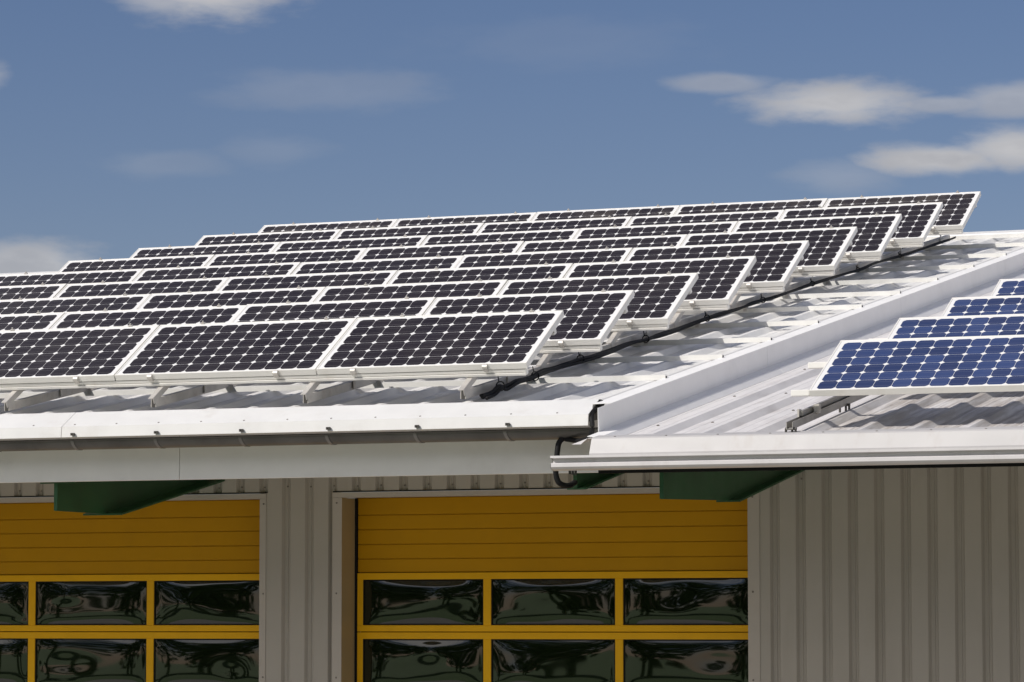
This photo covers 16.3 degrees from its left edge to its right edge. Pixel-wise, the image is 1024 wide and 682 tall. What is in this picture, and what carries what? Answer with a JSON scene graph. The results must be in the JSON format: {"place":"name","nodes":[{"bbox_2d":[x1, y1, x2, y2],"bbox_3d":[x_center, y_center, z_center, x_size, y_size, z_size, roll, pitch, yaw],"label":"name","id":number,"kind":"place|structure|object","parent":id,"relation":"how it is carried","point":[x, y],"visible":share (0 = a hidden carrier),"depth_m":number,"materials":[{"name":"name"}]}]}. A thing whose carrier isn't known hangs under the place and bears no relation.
{"place":"outdoors","nodes":[
{"label":"outdoors","id":0,"kind":"place"},
{"bbox_2d":[0,0,1023,497],"label":"sky","id":1,"kind":"structure","parent":0,"point":[127,126],"materials":[{"name":"blue"}]},
{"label":"panel rail","id":2,"kind":"object","parent":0,"visible":0},
{"bbox_2d":[991,278,1023,295],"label":"solar panel","id":3,"kind":"object","parent":2,"relation":"on","point":[1006,287],"visible":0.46,"depth_m":27.78,"materials":[{"name":"blue glass"}]},
{"label":"ground","id":4,"kind":"structure","parent":0,"visible":0},
{"bbox_2d":[0,230,1023,681],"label":"workshop building","id":5,"kind":"structure","parent":4,"relation":"on","point":[720,524],"depth_m":26.84,"materials":[{"name":"metal"}]},
{"bbox_2d":[4,388,96,410],"bbox_3d":[-1.269,-0.230,31.856,0.070,2.406,12.573,-2,-5,22],"label":"base rail","id":6,"kind":"object","parent":5,"relation":"attached to","point":[34,399],"visible":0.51,"depth_m":26.43,"materials":[{"name":"metal"}]},
{"bbox_2d":[1,389,62,407],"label":"panel bracket","id":7,"kind":"object","parent":6,"relation":"attached to","point":[10,398],"visible":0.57,"depth_m":26.02,"materials":[{"name":"metal"}]},
{"bbox_2d":[0,499,259,681],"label":"sectional door","id":8,"kind":"structure","parent":5,"relation":"in","point":[182,563],"depth_m":28.68,"materials":[{"name":"yellow paint"}]},
{"bbox_2d":[151,384,238,406],"bbox_3d":[-0.159,-0.266,31.402,0.070,2.406,12.573,-2,-5,22],"label":"base rail","id":9,"kind":"object","parent":5,"relation":"on","point":[180,395],"visible":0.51,"depth_m":25.98,"materials":[{"name":"metal"}]},
{"bbox_2d":[148,385,206,403],"bbox_3d":[-2.408,0.211,25.880,0.046,0.536,0.853,-2,-5,22],"label":"panel bracket","id":10,"kind":"object","parent":9,"relation":"on","point":[157,393],"visible":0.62,"depth_m":25.57,"materials":[{"name":"metal"}]},
{"bbox_2d":[0,374,666,397],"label":"cross rail","id":11,"kind":"object","parent":5,"relation":"attached to","point":[399,384],"visible":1,"depth_m":26.11,"materials":[{"name":"white metal"}]},
{"bbox_2d":[303,379,387,402],"bbox_3d":[0.952,-0.302,30.948,0.070,2.406,12.573,-2,-5,22],"label":"base rail","id":12,"kind":"object","parent":11,"relation":"attached to","point":[337,389],"visible":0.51,"depth_m":25.53,"materials":[{"name":"metal"}]},
{"bbox_2d":[300,380,355,399],"bbox_3d":[-1.298,0.175,25.426,0.046,0.536,0.853,-2,-5,22],"label":"panel bracket","id":13,"kind":"object","parent":12,"relation":"attached to","point":[309,389],"visible":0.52,"depth_m":25.12,"materials":[{"name":"metal"}]},
{"bbox_2d":[460,235,949,398],"bbox_3d":[2.062,-0.338,30.494,0.070,2.406,12.573,-2,-5,22],"label":"base rail","id":14,"kind":"object","parent":11,"relation":"attached to","point":[479,389],"visible":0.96,"depth_m":28.82,"materials":[{"name":"metal"}]},
{"bbox_2d":[458,376,509,395],"bbox_3d":[-0.187,0.139,24.972,0.046,0.536,0.853,-2,-5,22],"label":"panel bracket","id":15,"kind":"object","parent":14,"relation":"on","point":[466,385],"visible":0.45,"depth_m":24.66,"materials":[{"name":"metal"}]},
{"bbox_2d":[0,369,528,389],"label":"panel rail","id":16,"kind":"object","parent":15,"relation":"attached to","point":[295,378],"visible":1,"depth_m":25.29,"materials":[{"name":"white metal"}]},
{"bbox_2d":[0,323,158,383],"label":"solar panel","id":17,"kind":"object","parent":16,"relation":"on","point":[77,355],"visible":1,"depth_m":26.25,"materials":[{"name":"glass"}]},
{"bbox_2d":[115,316,356,381],"bbox_3d":[-1.987,0.059,25.750,1.592,0.075,0.839,-2,26,22],"label":"solar panel","id":18,"kind":"object","parent":16,"relation":"on","point":[275,349],"visible":1,"depth_m":25.71,"materials":[{"name":"glass"}]},
{"bbox_2d":[316,308,563,375],"bbox_3d":[-0.507,0.009,25.145,1.592,0.075,0.839,-2,26,22],"label":"solar panel","id":19,"kind":"object","parent":16,"relation":"on","point":[485,342],"visible":1,"depth_m":25.10,"materials":[{"name":"black glass"}]},
{"bbox_2d":[536,352,582,368],"bbox_3d":[0.355,-0.022,26.312,0.046,0.536,0.853,-2,-5,22],"label":"panel bracket","id":20,"kind":"object","parent":14,"relation":"on","point":[543,361],"visible":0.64,"depth_m":26.00,"materials":[{"name":"metal"}]},
{"bbox_2d":[539,345,602,352],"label":"panel rail","id":21,"kind":"object","parent":20,"relation":"attached to","point":[573,348],"visible":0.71,"depth_m":25.97,"materials":[{"name":"white metal"}]},
{"bbox_2d":[0,311,64,330],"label":"solar panel","id":22,"kind":"object","parent":21,"relation":"on","point":[37,320],"visible":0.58,"depth_m":28.32,"materials":[{"name":"glass"}]},
{"bbox_2d":[50,304,245,328],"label":"solar panel","id":23,"kind":"object","parent":21,"relation":"on","point":[218,313],"visible":0.44,"depth_m":27.91,"materials":[{"name":"glass"}]},
{"bbox_2d":[232,295,435,321],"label":"solar panel","id":24,"kind":"object","parent":21,"relation":"on","point":[405,306],"visible":0.41,"depth_m":27.30,"materials":[{"name":"glass"}]},
{"bbox_2d":[423,288,634,347],"bbox_3d":[0.035,-0.153,26.482,1.592,0.075,0.839,-2,26,22],"label":"solar panel","id":25,"kind":"object","parent":21,"relation":"on","point":[591,318],"visible":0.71,"depth_m":26.51,"materials":[{"name":"glass"}]},
{"bbox_2d":[606,330,648,346],"bbox_3d":[0.897,-0.183,27.651,0.046,0.536,0.853,-2,-5,22],"label":"panel bracket","id":26,"kind":"object","parent":14,"relation":"attached to","point":[614,337],"visible":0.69,"depth_m":27.34,"materials":[{"name":"metal"}]},
{"bbox_2d":[610,324,668,331],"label":"panel rail","id":27,"kind":"object","parent":26,"relation":"attached to","point":[642,327],"visible":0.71,"depth_m":27.30,"materials":[{"name":"white metal"}]},
{"bbox_2d":[0,292,150,314],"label":"solar panel","id":28,"kind":"object","parent":27,"relation":"on","point":[124,301],"visible":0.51,"depth_m":29.82,"materials":[{"name":"glass"}]},
{"bbox_2d":[138,285,325,308],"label":"solar panel","id":29,"kind":"object","parent":27,"relation":"on","point":[189,298],"visible":0.4,"depth_m":29.26,"materials":[{"name":"glass"}]},
{"bbox_2d":[314,278,507,301],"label":"solar panel","id":30,"kind":"object","parent":27,"relation":"on","point":[365,291],"visible":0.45,"depth_m":28.65,"materials":[{"name":"glass"}]},
{"bbox_2d":[498,271,698,326],"bbox_3d":[0.578,-0.309,27.823,1.592,0.075,0.839,-2,26,22],"label":"solar panel","id":31,"kind":"object","parent":27,"relation":"on","point":[658,298],"visible":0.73,"depth_m":27.84,"materials":[{"name":"glass"}]},
{"bbox_2d":[669,311,708,326],"bbox_3d":[1.440,-0.345,28.991,0.046,0.536,0.853,-2,-5,22],"label":"panel bracket","id":32,"kind":"object","parent":14,"relation":"on","point":[676,318],"visible":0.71,"depth_m":28.67,"materials":[{"name":"metal"}]},
{"bbox_2d":[677,304,729,311],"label":"panel rail","id":33,"kind":"object","parent":32,"relation":"attached to","point":[705,307],"visible":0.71,"depth_m":28.64,"materials":[{"name":"white metal"}]},
{"bbox_2d":[0,282,66,299],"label":"solar panel","id":34,"kind":"object","parent":33,"relation":"on","point":[43,290],"visible":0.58,"depth_m":31.62,"materials":[{"name":"glass"}]},
{"bbox_2d":[54,276,228,297],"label":"solar panel","id":35,"kind":"object","parent":33,"relation":"on","point":[104,288],"visible":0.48,"depth_m":31.21,"materials":[{"name":"glass"}]},
{"bbox_2d":[218,269,397,290],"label":"solar panel","id":36,"kind":"object","parent":33,"relation":"on","point":[370,277],"visible":0.42,"depth_m":30.60,"materials":[{"name":"glass"}]},
{"bbox_2d":[388,262,572,283],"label":"solar panel","id":37,"kind":"object","parent":33,"relation":"on","point":[545,270],"visible":0.43,"depth_m":29.99,"materials":[{"name":"glass"}]},
{"bbox_2d":[564,254,756,306],"bbox_3d":[1.121,-0.471,29.166,1.592,0.076,0.839,-2,26,22],"label":"solar panel","id":38,"kind":"object","parent":33,"relation":"on","point":[720,281],"visible":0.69,"depth_m":29.20,"materials":[{"name":"glass"}]},
{"bbox_2d":[729,293,762,308],"bbox_3d":[1.982,-0.506,30.331,0.046,0.536,0.853,-2,-5,22],"label":"panel bracket","id":39,"kind":"object","parent":14,"relation":"on","point":[735,299],"visible":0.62,"depth_m":30.02,"materials":[{"name":"metal"}]},
{"bbox_2d":[736,286,784,293],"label":"panel rail","id":40,"kind":"object","parent":39,"relation":"attached to","point":[762,289],"visible":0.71,"depth_m":29.98,"materials":[{"name":"white metal"}]},
{"bbox_2d":[0,267,143,285],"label":"solar panel","id":41,"kind":"object","parent":40,"relation":"on","point":[78,277],"visible":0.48,"depth_m":33.12,"materials":[{"name":"glass"}]},
{"bbox_2d":[292,254,462,273],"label":"solar panel","id":42,"kind":"object","parent":40,"relation":"on","point":[416,263],"visible":0.36,"depth_m":31.95,"materials":[{"name":"glass"}]},
{"bbox_2d":[625,239,808,288],"bbox_3d":[1.663,-0.635,30.506,1.592,0.075,0.839,-2,26,22],"label":"solar panel","id":43,"kind":"object","parent":40,"relation":"on","point":[775,264],"visible":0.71,"depth_m":30.54,"materials":[{"name":"glass"}]},
{"bbox_2d":[784,277,812,290],"bbox_3d":[2.525,-0.667,31.671,0.046,0.536,0.853,-2,-5,22],"label":"panel bracket","id":44,"kind":"object","parent":14,"relation":"on","point":[788,282],"visible":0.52,"depth_m":31.36,"materials":[{"name":"metal"}]},
{"bbox_2d":[790,270,834,276],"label":"panel rail","id":45,"kind":"object","parent":44,"relation":"attached to","point":[815,273],"visible":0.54,"depth_m":31.31,"materials":[{"name":"white metal"}]},
{"bbox_2d":[58,253,214,271],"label":"solar panel","id":46,"kind":"object","parent":45,"relation":"on","point":[192,260],"visible":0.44,"depth_m":34.49,"materials":[{"name":"glass"}]},
{"bbox_2d":[206,247,366,265],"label":"solar panel","id":47,"kind":"object","parent":45,"relation":"on","point":[342,254],"visible":0.4,"depth_m":33.89,"materials":[{"name":"glass"}]},
{"bbox_2d":[358,240,523,259],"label":"solar panel","id":48,"kind":"object","parent":45,"relation":"on","point":[401,251],"visible":0.42,"depth_m":33.28,"materials":[{"name":"glass"}]},
{"bbox_2d":[517,233,687,252],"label":"solar panel","id":49,"kind":"object","parent":45,"relation":"on","point":[661,240],"visible":0.39,"depth_m":32.69,"materials":[{"name":"glass"}]},
{"bbox_2d":[681,225,857,272],"bbox_3d":[2.204,-0.796,31.843,1.592,0.075,0.839,-2,26,22],"label":"solar panel","id":50,"kind":"object","parent":45,"relation":"on","point":[827,248],"visible":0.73,"depth_m":31.88,"materials":[{"name":"glass"}]},
{"bbox_2d":[835,262,859,272],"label":"panel bracket","id":51,"kind":"object","parent":14,"relation":"on","point":[837,267],"visible":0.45,"depth_m":32.79,"materials":[{"name":"metal"}]},
{"bbox_2d":[840,256,880,261],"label":"panel rail","id":52,"kind":"object","parent":51,"relation":"attached to","point":[863,258],"visible":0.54,"depth_m":32.65,"materials":[{"name":"white metal"}]},
{"bbox_2d":[130,241,279,257],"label":"solar panel","id":53,"kind":"object","parent":52,"relation":"on","point":[257,247],"visible":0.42,"depth_m":35.84,"materials":[{"name":"glass"}]},
{"bbox_2d":[732,213,901,258],"bbox_3d":[2.748,-0.955,33.184,1.592,0.075,0.839,-2,26,22],"label":"solar panel","id":54,"kind":"object","parent":52,"relation":"on","point":[874,234],"visible":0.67,"depth_m":33.22,"materials":[{"name":"glass"}]},
{"bbox_2d":[357,493,747,681],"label":"sectional door","id":55,"kind":"structure","parent":5,"relation":"in","point":[507,609],"depth_m":27.31,"materials":[{"name":"yellow paint"}]},
{"bbox_2d":[553,437,577,487],"bbox_3d":[0.374,0.816,24.180,0.077,0.361,0.252,-3,-6,36],"label":"cable","id":56,"kind":"object","parent":5,"relation":"attached to","point":[558,481],"visible":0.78,"depth_m":24.10,"materials":[{"name":"black rubber"}]},
{"bbox_2d":[564,400,603,442],"bbox_3d":[0.544,0.539,24.073,0.257,0.302,0.323,3,-6,-35],"label":"cable","id":57,"kind":"object","parent":5,"relation":"attached to","point":[591,431],"visible":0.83,"depth_m":23.96,"materials":[{"name":"black rubber"}]},
{"bbox_2d":[530,354,723,364],"bbox_3d":[-3.957,0.295,28.731,11.930,0.044,0.035,-2,-5,22],"label":"cross rail","id":58,"kind":"object","parent":5,"relation":"attached to","point":[656,358],"visible":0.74,"depth_m":26.67,"materials":[{"name":"white metal"}]},
{"bbox_2d":[602,336,771,345],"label":"cross rail","id":59,"kind":"object","parent":5,"relation":"attached to","point":[707,341],"visible":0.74,"depth_m":27.74,"materials":[{"name":"white metal"}]},
{"bbox_2d":[611,320,818,331],"bbox_3d":[-3.062,0.029,30.942,11.930,0.044,0.035,-2,-5,22],"label":"cross rail","id":60,"kind":"object","parent":5,"relation":"attached to","point":[756,324],"visible":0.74,"depth_m":28.87,"materials":[{"name":"white metal"}]},
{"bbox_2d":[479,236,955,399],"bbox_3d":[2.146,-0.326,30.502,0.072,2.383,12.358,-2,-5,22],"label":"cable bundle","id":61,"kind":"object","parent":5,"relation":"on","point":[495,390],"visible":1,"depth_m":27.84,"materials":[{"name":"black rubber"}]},
{"bbox_2d":[683,304,862,314],"bbox_3d":[-2.599,-0.109,32.086,11.930,0.044,0.035,-2,-5,22],"label":"cross rail","id":62,"kind":"object","parent":5,"relation":"attached to","point":[803,308],"visible":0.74,"depth_m":30.04,"materials":[{"name":"white metal"}]},
{"bbox_2d":[738,290,900,300],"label":"cross rail","id":63,"kind":"object","parent":5,"relation":"attached to","point":[841,294],"visible":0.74,"depth_m":31.11,"materials":[{"name":"white metal"}]},
{"bbox_2d":[785,395,868,431],"bbox_3d":[2.865,0.244,25.636,0.083,1.157,5.700,-2,-5,22],"label":"base rail","id":64,"kind":"object","parent":5,"relation":"on","point":[818,410],"visible":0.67,"depth_m":23.54,"materials":[{"name":"grey metal"}]},
{"bbox_2d":[808,362,826,368],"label":"panel rail","id":65,"kind":"object","parent":64,"relation":"attached to","point":[816,365],"visible":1,"depth_m":23.83,"materials":[{"name":"white metal"}]},
{"bbox_2d":[809,335,1023,396],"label":"solar panel","id":66,"kind":"object","parent":65,"relation":"on","point":[963,364],"visible":1,"depth_m":23.34,"materials":[{"name":"blue glass"}]},
{"bbox_2d":[791,390,809,396],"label":"panel rail","id":67,"kind":"object","parent":66,"relation":"attached to","point":[798,393],"visible":1,"depth_m":23.35,"materials":[{"name":"white metal"}]},
{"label":"panel rail","id":68,"kind":"object","parent":64,"relation":"attached to","visible":0},
{"bbox_2d":[887,314,1023,338],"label":"solar panel","id":69,"kind":"object","parent":68,"relation":"on","point":[962,326],"visible":0.46,"depth_m":24.99,"materials":[{"name":"blue glass"}]},
{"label":"panel rail","id":70,"kind":"object","parent":64,"relation":"attached to","visible":0},
{"bbox_2d":[942,295,1023,315],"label":"solar panel","id":71,"kind":"object","parent":70,"relation":"on","point":[983,305],"visible":0.46,"depth_m":26.39,"materials":[{"name":"blue glass"}]},
{"bbox_2d":[790,277,937,285],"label":"cross rail","id":72,"kind":"object","parent":5,"relation":"attached to","point":[882,281],"visible":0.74,"depth_m":32.23,"materials":[{"name":"white metal"}]},
{"bbox_2d":[837,264,973,272],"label":"cross rail","id":73,"kind":"object","parent":5,"relation":"attached to","point":[917,268],"visible":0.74,"depth_m":33.39,"materials":[{"name":"white metal"}]},
{"bbox_2d":[841,252,1006,262],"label":"cross rail","id":74,"kind":"object","parent":5,"relation":"attached to","point":[954,256],"visible":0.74,"depth_m":34.53,"materials":[{"name":"white metal"}]},
{"bbox_2d":[884,242,1023,251],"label":"cross rail","id":75,"kind":"object","parent":5,"relation":"attached to","point":[989,245],"depth_m":35.70,"materials":[{"name":"white metal"}]},
{"bbox_2d":[925,233,1023,240],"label":"cross rail","id":76,"kind":"object","parent":5,"relation":"attached to","point":[985,236],"depth_m":36.88,"materials":[{"name":"white metal"}]},
{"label":"panel bracket","id":77,"kind":"object","parent":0,"visible":0},
{"bbox_2d":[886,242,923,247],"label":"panel rail","id":78,"kind":"object","parent":77,"relation":"attached to","point":[909,244],"visible":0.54,"depth_m":33.98,"materials":[{"name":"white metal"}]},
{"bbox_2d":[194,228,340,245],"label":"solar panel","id":79,"kind":"object","parent":78,"relation":"on","point":[319,234],"visible":0.41,"depth_m":37.18,"materials":[{"name":"glass"}]},
{"bbox_2d":[334,222,483,238],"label":"solar panel","id":80,"kind":"object","parent":78,"relation":"on","point":[445,229],"visible":0.41,"depth_m":36.57,"materials":[{"name":"glass"}]},
{"bbox_2d":[478,215,631,232],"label":"solar panel","id":81,"kind":"object","parent":78,"relation":"on","point":[608,221],"visible":0.39,"depth_m":35.98,"materials":[{"name":"glass"}]},
{"bbox_2d":[626,209,784,225],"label":"solar panel","id":82,"kind":"object","parent":78,"relation":"on","point":[761,214],"visible":0.38,"depth_m":35.38,"materials":[{"name":"glass"}]},
{"bbox_2d":[780,201,942,244],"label":"solar panel","id":83,"kind":"object","parent":78,"relation":"on","point":[917,221],"visible":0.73,"depth_m":34.56,"materials":[{"name":"glass"}]},
{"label":"panel bracket","id":84,"kind":"object","parent":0,"visible":0},
{"bbox_2d":[928,229,962,234],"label":"panel rail","id":85,"kind":"object","parent":84,"relation":"attached to","point":[946,232],"visible":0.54,"depth_m":35.32,"materials":[{"name":"white metal"}]},
{"bbox_2d":[258,218,397,232],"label":"solar panel","id":86,"kind":"object","parent":85,"relation":"on","point":[376,223],"visible":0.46,"depth_m":38.54,"materials":[{"name":"glass"}]},
{"bbox_2d":[392,211,536,226],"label":"solar panel","id":87,"kind":"object","parent":85,"relation":"on","point":[493,218],"visible":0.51,"depth_m":37.93,"materials":[{"name":"glass"}]},
{"bbox_2d":[531,204,679,220],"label":"solar panel","id":88,"kind":"object","parent":85,"relation":"on","point":[658,209],"visible":0.34,"depth_m":37.32,"materials":[{"name":"glass"}]},
{"bbox_2d":[824,190,980,231],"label":"solar panel","id":89,"kind":"object","parent":85,"relation":"on","point":[956,211],"visible":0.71,"depth_m":35.90,"materials":[{"name":"glass"}]},
{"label":"panel rail","id":90,"kind":"object","parent":84,"relation":"attached to","visible":0},
{"bbox_2d":[674,197,827,214],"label":"solar panel","id":91,"kind":"object","parent":90,"relation":"on","point":[805,202],"visible":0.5,"depth_m":36.71,"materials":[{"name":"glass"}]},
{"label":"panel rail","id":92,"kind":"object","parent":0,"visible":0},
{"bbox_2d":[133,261,300,280],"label":"solar panel","id":93,"kind":"object","parent":92,"relation":"on","point":[199,272],"visible":0.32,"depth_m":32.55,"materials":[{"name":"glass"}]},
{"bbox_2d":[454,246,632,267],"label":"solar panel","id":94,"kind":"object","parent":92,"relation":"on","point":[606,254],"visible":0.37,"depth_m":31.33,"materials":[{"name":"glass"}]},
{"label":"panel rail","id":95,"kind":"object","parent":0,"visible":0},
{"bbox_2d":[272,234,427,251],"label":"solar panel","id":96,"kind":"object","parent":95,"relation":"on","point":[404,240],"visible":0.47,"depth_m":35.23,"materials":[{"name":"glass"}]},
{"bbox_2d":[421,227,579,244],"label":"solar panel","id":97,"kind":"object","parent":95,"relation":"on","point":[537,235],"visible":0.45,"depth_m":34.63,"materials":[{"name":"glass"}]},
{"bbox_2d":[573,220,737,238],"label":"solar panel","id":98,"kind":"object","parent":95,"relation":"on","point":[713,226],"visible":0.39,"depth_m":34.02,"materials":[{"name":"glass"}]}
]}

